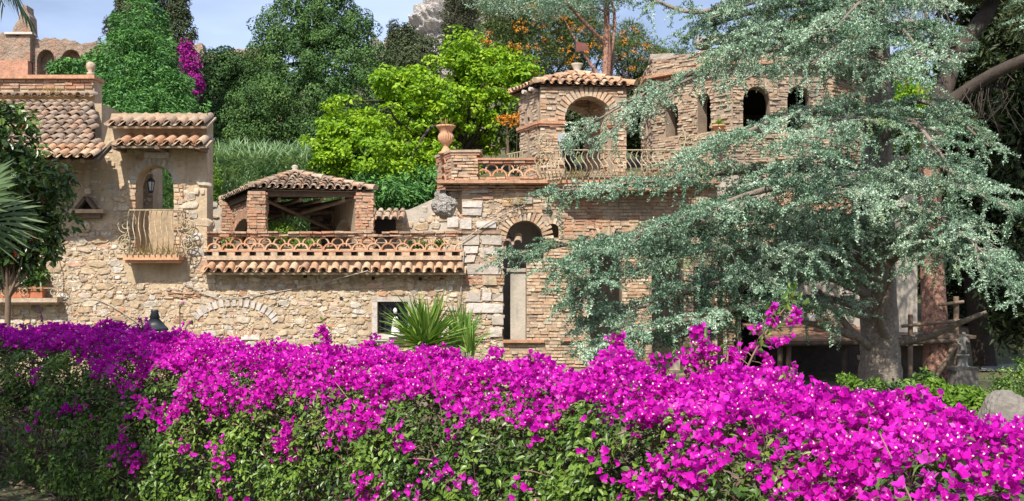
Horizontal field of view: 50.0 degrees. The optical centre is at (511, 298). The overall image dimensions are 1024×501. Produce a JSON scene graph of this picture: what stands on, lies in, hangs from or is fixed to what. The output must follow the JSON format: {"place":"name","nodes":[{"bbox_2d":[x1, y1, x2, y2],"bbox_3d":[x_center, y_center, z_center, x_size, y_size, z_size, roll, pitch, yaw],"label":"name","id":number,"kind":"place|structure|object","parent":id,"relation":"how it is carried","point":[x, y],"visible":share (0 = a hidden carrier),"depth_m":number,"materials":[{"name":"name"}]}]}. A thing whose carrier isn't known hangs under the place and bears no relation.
{"place":"outdoors","nodes":[
{"label":"outdoors","id":0,"kind":"place"},
{"bbox_2d":[0,0,958,83],"label":"sky","id":1,"kind":"structure","parent":0,"point":[219,22],"materials":[{"name":"blue"}]},
{"bbox_2d":[0,84,1023,500],"bbox_3d":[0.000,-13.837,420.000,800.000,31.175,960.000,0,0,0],"label":"ground","id":2,"kind":"structure","parent":0,"point":[984,384],"depth_m":13.98,"materials":[{"name":"green plant"}]},
{"bbox_2d":[0,0,38,38],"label":"feather palm","id":3,"kind":"object","parent":2,"relation":"on","point":[23,13],"visible":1,"depth_m":14.36,"materials":[{"name":"green plant"}]},
{"bbox_2d":[0,158,48,262],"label":"fan palm","id":4,"kind":"object","parent":2,"relation":"on","point":[3,199],"visible":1,"depth_m":13.00,"materials":[{"name":"green plant"}]},
{"bbox_2d":[0,100,84,403],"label":"leafy shrub","id":5,"kind":"object","parent":2,"relation":"on","point":[12,270],"visible":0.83,"depth_m":16.91,"materials":[{"name":"green plant"}]},
{"bbox_2d":[44,51,107,87],"bbox_3d":[-15.226,-7.180,39.906,3.635,4.068,2.416,0,0,31],"label":"leafy bush","id":6,"kind":"object","parent":2,"relation":"on","point":[73,66],"visible":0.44,"depth_m":39.57,"materials":[{"name":"green plant"}]},
{"bbox_2d":[0,4,207,84],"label":"theatre ruin","id":7,"kind":"object","parent":2,"relation":"on","point":[23,51],"visible":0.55,"depth_m":125.61,"materials":[{"name":"stone"}]},
{"bbox_2d":[0,62,216,375],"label":"stone house","id":8,"kind":"structure","parent":2,"relation":"on","point":[115,159],"depth_m":24.00,"materials":[{"name":"beige stone"}]},
{"bbox_2d":[0,286,46,297],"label":"planter box","id":9,"kind":"object","parent":8,"relation":"on","point":[33,293],"visible":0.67,"depth_m":23.76,"materials":[{"name":"orange ceramic"}]},
{"bbox_2d":[0,264,53,292],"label":"planter plant","id":10,"kind":"object","parent":9,"relation":"in","point":[37,278],"visible":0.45,"depth_m":23.72,"materials":[{"name":"green plant"}]},
{"bbox_2d":[34,86,63,93],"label":"dry tuft","id":11,"kind":"object","parent":8,"relation":"attached to","point":[51,90],"visible":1,"depth_m":26.45,"materials":[{"name":"beige plant"}]},
{"bbox_2d":[146,178,154,192],"bbox_3d":[-7.994,-2.644,24.300,0.200,0.630,0.173,0,0,0],"label":"hanging lantern","id":12,"kind":"object","parent":8,"relation":"hanging from","point":[150,183],"visible":0.97,"depth_m":24.26,"materials":[{"name":"black metal"}]},
{"bbox_2d":[135,244,179,254],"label":"dry tuft","id":13,"kind":"object","parent":8,"relation":"on","point":[163,251],"visible":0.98,"depth_m":23.64,"materials":[{"name":"beige plant"}]},
{"bbox_2d":[96,0,175,101],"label":"cypress tree","id":14,"kind":"object","parent":2,"relation":"on","point":[119,5],"visible":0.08,"depth_m":45.30,"materials":[{"name":"green plant"}]},
{"bbox_2d":[88,0,210,112],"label":"feathery tree","id":15,"kind":"object","parent":2,"relation":"on","point":[153,92],"visible":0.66,"depth_m":36.97,"materials":[{"name":"green plant"}]},
{"bbox_2d":[144,310,167,403],"bbox_3d":[-4.883,0.926,15.000,0.351,1.548,0.351,0,0,23],"label":"street lamp","id":16,"kind":"object","parent":2,"relation":"on","point":[156,322],"visible":0.3,"depth_m":14.94,"materials":[{"name":"black metal"}]},
{"bbox_2d":[163,0,209,113],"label":"cypress tree","id":17,"kind":"object","parent":2,"relation":"on","point":[181,17],"visible":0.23,"depth_m":44.71,"materials":[{"name":"green plant"}]},
{"bbox_2d":[177,37,205,108],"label":"magenta creeper","id":18,"kind":"object","parent":2,"relation":"on","point":[188,52],"visible":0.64,"depth_m":43.34,"materials":[{"name":"purple plant"}]},
{"bbox_2d":[0,444,418,500],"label":"leaf litter","id":19,"kind":"object","parent":2,"relation":"on","point":[24,485],"visible":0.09,"depth_m":9.67,"materials":[{"name":"plant"}]},
{"bbox_2d":[213,141,224,204],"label":"leafy bush","id":20,"kind":"object","parent":2,"relation":"on","point":[216,179],"visible":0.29,"depth_m":31.82,"materials":[{"name":"green plant"}]},
{"bbox_2d":[213,200,247,248],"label":"garden wall","id":21,"kind":"structure","parent":2,"relation":"on","point":[217,211],"depth_m":30.90,"materials":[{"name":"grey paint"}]},
{"bbox_2d":[199,45,270,135],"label":"round tree","id":22,"kind":"object","parent":2,"relation":"on","point":[224,73],"visible":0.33,"depth_m":48.73,"materials":[{"name":"green plant"}]},
{"bbox_2d":[210,46,265,66],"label":"ruined wall","id":23,"kind":"structure","parent":2,"relation":"on","point":[237,51],"depth_m":135.00,"materials":[{"name":"stone"}]},
{"bbox_2d":[213,0,392,146],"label":"juniper tree","id":24,"kind":"object","parent":2,"relation":"on","point":[321,37],"visible":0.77,"depth_m":45.56,"materials":[{"name":"green plant"}]},
{"bbox_2d":[158,135,452,240],"bbox_3d":[-7.484,-3.789,35.659,11.532,4.372,8.522,0,0,0],"label":"strap leaf groundcover","id":25,"kind":"object","parent":2,"relation":"on","point":[239,164],"visible":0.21,"depth_m":34.76,"materials":[{"name":"green plant"}]},
{"bbox_2d":[192,231,465,374],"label":"terrace wall","id":26,"kind":"structure","parent":2,"relation":"on","point":[348,309],"depth_m":23.98,"materials":[{"name":"stone"}]},
{"bbox_2d":[59,205,524,334],"bbox_3d":[-4.795,-0.550,23.797,10.180,2.978,0.376,0,0,0],"label":"wall cable","id":27,"kind":"object","parent":26,"relation":"attached to","point":[307,285],"depth_m":23.92,"materials":[{"name":"grey rubber"}]},
{"bbox_2d":[218,165,377,248],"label":"tiled pavilion","id":28,"kind":"structure","parent":26,"relation":"on","point":[256,205],"depth_m":27.82,"materials":[{"name":"brick"}]},
{"bbox_2d":[270,210,299,230],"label":"spider plant","id":29,"kind":"object","parent":28,"relation":"on","point":[287,219],"visible":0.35,"depth_m":28.54,"materials":[{"name":"green plant"}]},
{"bbox_2d":[268,220,302,248],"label":"leafy bush","id":30,"kind":"object","parent":28,"relation":"on","point":[279,228],"visible":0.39,"depth_m":27.79,"materials":[{"name":"green plant"}]},
{"bbox_2d":[218,237,449,248],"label":"wall weeds","id":31,"kind":"object","parent":26,"relation":"on","point":[440,242],"depth_m":24.58,"materials":[{"name":"green plant"}]},
{"bbox_2d":[372,297,413,340],"bbox_3d":[-2.601,0.449,24.145,0.906,0.964,0.390,0,0,0],"label":"window","id":32,"kind":"structure","parent":26,"relation":"in","point":[385,303],"depth_m":24.05,"materials":[{"name":"stone"}]},
{"bbox_2d":[388,308,400,336],"bbox_3d":[-2.532,0.518,23.900,0.320,0.630,0.217,0,0,0],"label":"figurine","id":33,"kind":"object","parent":26,"relation":"on","point":[392,328],"visible":0.51,"depth_m":23.83,"materials":[{"name":"white ceramic"}]},
{"bbox_2d":[348,199,461,248],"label":"garden wall","id":34,"kind":"structure","parent":26,"relation":"on","point":[423,217],"depth_m":30.76,"materials":[{"name":"beige stone"}]},
{"bbox_2d":[382,18,400,121],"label":"cypress tree","id":35,"kind":"object","parent":2,"relation":"on","point":[391,37],"visible":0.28,"depth_m":59.77,"materials":[{"name":"green plant"}]},
{"bbox_2d":[350,162,436,210],"bbox_3d":[-3.183,-3.219,32.991,3.865,1.929,2.598,0,0,0],"label":"leafy bush","id":36,"kind":"object","parent":2,"relation":"on","point":[420,185],"visible":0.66,"depth_m":32.45,"materials":[{"name":"green plant"}]},
{"bbox_2d":[363,33,443,109],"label":"dark shrub tree","id":37,"kind":"object","parent":2,"relation":"on","point":[405,56],"visible":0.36,"depth_m":56.36,"materials":[{"name":"green plant"}]},
{"bbox_2d":[391,22,419,120],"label":"cypress tree","id":38,"kind":"object","parent":2,"relation":"on","point":[405,37],"visible":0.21,"depth_m":57.62,"materials":[{"name":"green plant"}]},
{"bbox_2d":[298,24,544,207],"bbox_3d":[-2.808,-5.733,34.740,7.778,6.188,5.466,0,0,0],"label":"lime tree","id":39,"kind":"object","parent":2,"relation":"on","point":[335,144],"visible":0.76,"depth_m":34.52,"materials":[{"name":"green plant"}]},
{"bbox_2d":[368,285,490,411],"bbox_3d":[-1.306,0.744,16.590,2.001,1.924,1.769,0,0,0],"label":"yucca","id":40,"kind":"object","parent":2,"relation":"on","point":[425,327],"visible":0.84,"depth_m":16.33,"materials":[{"name":"green plant"}]},
{"bbox_2d":[363,0,534,83],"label":"crag","id":41,"kind":"structure","parent":2,"relation":"on","point":[423,18],"depth_m":201.07,"materials":[{"name":"stone"}]},
{"bbox_2d":[436,0,483,105],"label":"grey conifer","id":42,"kind":"object","parent":2,"relation":"on","point":[462,13],"visible":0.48,"depth_m":61.34,"materials":[{"name":"green plant"}]},
{"bbox_2d":[454,315,489,421],"bbox_3d":[-0.564,0.965,15.292,0.594,1.482,0.824,0,0,-23],"label":"yucca","id":43,"kind":"object","parent":2,"relation":"on","point":[471,347],"visible":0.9,"depth_m":15.17,"materials":[{"name":"green plant"}]},
{"bbox_2d":[439,300,505,401],"bbox_3d":[-0.866,0.843,17.591,1.438,1.732,1.336,0,0,-45],"label":"yucca","id":44,"kind":"object","parent":2,"relation":"on","point":[459,320],"visible":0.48,"depth_m":17.56,"materials":[{"name":"green plant"}]},
{"bbox_2d":[494,111,519,176],"bbox_3d":[0.024,-3.614,32.002,1.083,3.978,0.744,0,0,0],"label":"orange spray","id":45,"kind":"object","parent":2,"relation":"on","point":[504,118],"visible":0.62,"depth_m":31.97,"materials":[{"name":"orange plant"}]},
{"bbox_2d":[459,0,562,102],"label":"silk oak","id":46,"kind":"object","parent":2,"relation":"on","point":[513,34],"visible":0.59,"depth_m":49.30,"materials":[{"name":"green plant"}]},
{"bbox_2d":[0,282,1023,500],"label":"bougainvillea hedge","id":47,"kind":"object","parent":2,"relation":"on","point":[725,393],"visible":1,"depth_m":6.63,"materials":[{"name":"purple plant"}]},
{"bbox_2d":[462,0,666,75],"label":"stone pine","id":48,"kind":"object","parent":2,"relation":"on","point":[608,46],"visible":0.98,"depth_m":39.89,"materials":[{"name":"green plant"}]},
{"bbox_2d":[490,77,641,169],"bbox_3d":[2.688,-5.905,36.167,7.600,4.032,3.003,0,0,-28],"label":"dark shrub tree","id":49,"kind":"object","parent":2,"relation":"on","point":[633,141],"visible":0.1,"depth_m":35.10,"materials":[{"name":"green plant"}]},
{"bbox_2d":[525,0,624,76],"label":"silk oak","id":50,"kind":"object","parent":2,"relation":"on","point":[567,41],"visible":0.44,"depth_m":51.10,"materials":[{"name":"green plant"}]},
{"bbox_2d":[431,127,719,375],"bbox_3d":[1.546,-1.011,27.128,6.635,5.422,7.743,0,0,0],"label":"brick villa","id":51,"kind":"object","parent":2,"relation":"on","point":[516,310],"visible":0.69,"depth_m":23.98,"materials":[{"name":"stone"}]},
{"bbox_2d":[436,124,454,154],"bbox_3d":[-1.476,-3.537,24.500,0.430,0.645,0.430,0,0,0],"label":"terracotta urn","id":52,"kind":"object","parent":51,"relation":"on","point":[445,137],"visible":0.92,"depth_m":24.38,"materials":[{"name":"orange ceramic"}]},
{"bbox_2d":[435,116,453,125],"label":"agave","id":53,"kind":"object","parent":52,"relation":"in","point":[445,122],"visible":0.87,"depth_m":24.45,"materials":[{"name":"beige plant"}]},
{"bbox_2d":[501,195,530,207],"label":"dry tuft","id":54,"kind":"object","parent":51,"relation":"attached to","point":[511,199],"visible":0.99,"depth_m":23.83,"materials":[{"name":"beige plant"}]},
{"bbox_2d":[558,133,567,156],"bbox_3d":[1.103,-3.333,23.861,0.228,0.520,0.238,0,0,0],"label":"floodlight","id":55,"kind":"object","parent":51,"relation":"attached to","point":[560,135],"visible":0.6,"depth_m":23.79,"materials":[{"name":"white metal"}]},
{"bbox_2d":[508,37,637,179],"bbox_3d":[1.400,-4.412,26.600,2.694,3.938,2.342,0,0,-16],"label":"arched gazebo","id":56,"kind":"object","parent":51,"relation":"on","point":[546,102],"visible":0.73,"depth_m":25.97,"materials":[{"name":"beige brick"}]},
{"bbox_2d":[563,168,583,177],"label":"dry tuft","id":57,"kind":"object","parent":51,"relation":"attached to","point":[574,173],"visible":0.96,"depth_m":23.32,"materials":[{"name":"beige plant"}]},
{"bbox_2d":[600,16,695,93],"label":"silk oak","id":58,"kind":"object","parent":2,"relation":"on","point":[627,64],"visible":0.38,"depth_m":53.19,"materials":[{"name":"green plant"}]},
{"bbox_2d":[473,0,1023,394],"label":"blue cedar","id":59,"kind":"object","parent":2,"relation":"on","point":[870,233],"visible":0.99,"depth_m":16.59,"materials":[{"name":"green plant"}]},
{"bbox_2d":[633,34,865,178],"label":"brick tower","id":60,"kind":"structure","parent":2,"relation":"on","point":[694,116],"depth_m":27.78,"materials":[{"name":"brick"}]},
{"bbox_2d":[710,124,725,134],"bbox_3d":[5.081,-4.106,26.950,0.440,0.295,0.400,0,0,0],"label":"clay pot","id":61,"kind":"object","parent":60,"relation":"attached to","point":[716,127],"visible":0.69,"depth_m":26.83,"materials":[{"name":"ceramic"}]},
{"bbox_2d":[710,118,724,124],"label":"pot plant","id":62,"kind":"object","parent":61,"relation":"in","point":[719,122],"visible":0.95,"depth_m":26.90,"materials":[{"name":"green plant"}]},
{"bbox_2d":[742,323,860,380],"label":"timber shed","id":63,"kind":"structure","parent":2,"relation":"on","point":[815,353],"depth_m":24.85,"materials":[{"name":"brown wood"}]},
{"bbox_2d":[819,316,837,325],"bbox_3d":[6.743,0.487,23.600,0.460,0.210,0.280,0,0,0],"label":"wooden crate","id":64,"kind":"object","parent":63,"relation":"on","point":[833,319],"visible":0.12,"depth_m":23.46,"materials":[{"name":"beige"}]},
{"bbox_2d":[809,316,816,320],"bbox_3d":[6.436,0.437,23.400,0.220,0.130,0.209,0,0,0],"label":"white bucket","id":65,"kind":"object","parent":64,"relation":"on","point":[811,318],"visible":0.41,"depth_m":23.32,"materials":[{"name":"paint"}]},
{"bbox_2d":[835,371,863,392],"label":"shrub","id":66,"kind":"object","parent":2,"relation":"on","point":[850,381],"visible":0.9,"depth_m":13.44,"materials":[{"name":"green plant"}]},
{"bbox_2d":[828,35,938,162],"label":"silk oak","id":67,"kind":"object","parent":2,"relation":"on","point":[933,81],"visible":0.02,"depth_m":48.96,"materials":[{"name":"green plant"}]},
{"bbox_2d":[858,366,936,400],"bbox_3d":[5.310,1.317,15.021,1.235,0.787,0.934,0,0,0],"label":"shrub","id":68,"kind":"object","parent":2,"relation":"on","point":[877,384],"visible":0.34,"depth_m":14.99,"materials":[{"name":"green plant"}]},
{"bbox_2d":[893,77,931,155],"bbox_3d":[12.701,-3.806,38.047,4.350,8.322,2.674,0,0,0],"label":"dark shrub tree","id":69,"kind":"object","parent":2,"relation":"on","point":[904,92],"visible":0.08,"depth_m":37.60,"materials":[{"name":"green plant"}]},
{"bbox_2d":[899,296,975,381],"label":"wooden fence","id":70,"kind":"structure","parent":2,"relation":"on","point":[911,358],"depth_m":20.51,"materials":[{"name":"brown wood"}]},
{"bbox_2d":[892,132,989,299],"bbox_3d":[16.735,-2.097,39.887,7.838,9.095,4.541,0,0,0],"label":"evergreen tree","id":71,"kind":"object","parent":2,"relation":"on","point":[918,268],"depth_m":39.54,"materials":[{"name":"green plant"}]},
{"bbox_2d":[899,376,992,418],"bbox_3d":[5.636,1.352,14.005,1.353,0.724,0.870,0,0,33],"label":"shrub","id":72,"kind":"object","parent":2,"relation":"on","point":[970,398],"visible":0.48,"depth_m":13.83,"materials":[{"name":"green plant"}]},
{"bbox_2d":[946,366,978,388],"bbox_3d":[8.288,1.472,20.191,0.467,0.455,0.417,0,0,0],"label":"stone trough","id":73,"kind":"object","parent":2,"relation":"on","point":[965,375],"visible":0.71,"depth_m":20.01,"materials":[{"name":"grey stone"}]},
{"bbox_2d":[956,332,969,366],"bbox_3d":[8.294,0.946,20.200,0.240,0.660,0.234,0,0,0],"label":"putto statue","id":74,"kind":"object","parent":73,"relation":"on","point":[962,359],"visible":1,"depth_m":20.15,"materials":[{"name":"grey stone"}]},
{"bbox_2d":[905,0,1023,367],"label":"evergreen tree","id":75,"kind":"object","parent":2,"relation":"on","point":[983,353],"visible":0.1,"depth_m":26.76,"materials":[{"name":"green plant"}]},
{"bbox_2d":[917,156,1014,329],"bbox_3d":[14.151,-1.111,32.941,4.760,6.933,3.252,0,0,0],"label":"evergreen tree","id":76,"kind":"object","parent":2,"relation":"on","point":[952,285],"visible":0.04,"depth_m":32.61,"materials":[{"name":"green plant"}]},
{"bbox_2d":[918,0,1023,384],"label":"red pine","id":77,"kind":"object","parent":2,"relation":"on","point":[933,356],"visible":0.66,"depth_m":20.72,"materials":[{"name":"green plant"}]},
{"bbox_2d":[968,0,1023,357],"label":"evergreen tree","id":78,"kind":"object","parent":2,"relation":"on","point":[1012,136],"visible":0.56,"depth_m":24.72,"materials":[{"name":"green plant"}]},
{"bbox_2d":[975,390,1023,426],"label":"boulder","id":79,"kind":"object","parent":2,"relation":"on","point":[1008,404],"visible":0.45,"depth_m":11.33,"materials":[{"name":"beige stone"}]},
{"bbox_2d":[984,354,1023,396],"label":"round bush","id":80,"kind":"object","parent":2,"relation":"on","point":[1009,382],"visible":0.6,"depth_m":14.50,"materials":[{"name":"green plant"}]},
{"bbox_2d":[713,176,916,368],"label":"plaster house","id":81,"kind":"structure","parent":0,"point":[907,297],"depth_m":25.00,"materials":[{"name":"paint"}]},
{"bbox_2d":[981,363,1023,371],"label":"path","id":82,"kind":"structure","parent":0,"point":[987,368],"depth_m":25.97,"materials":[{"name":"grey stone"}]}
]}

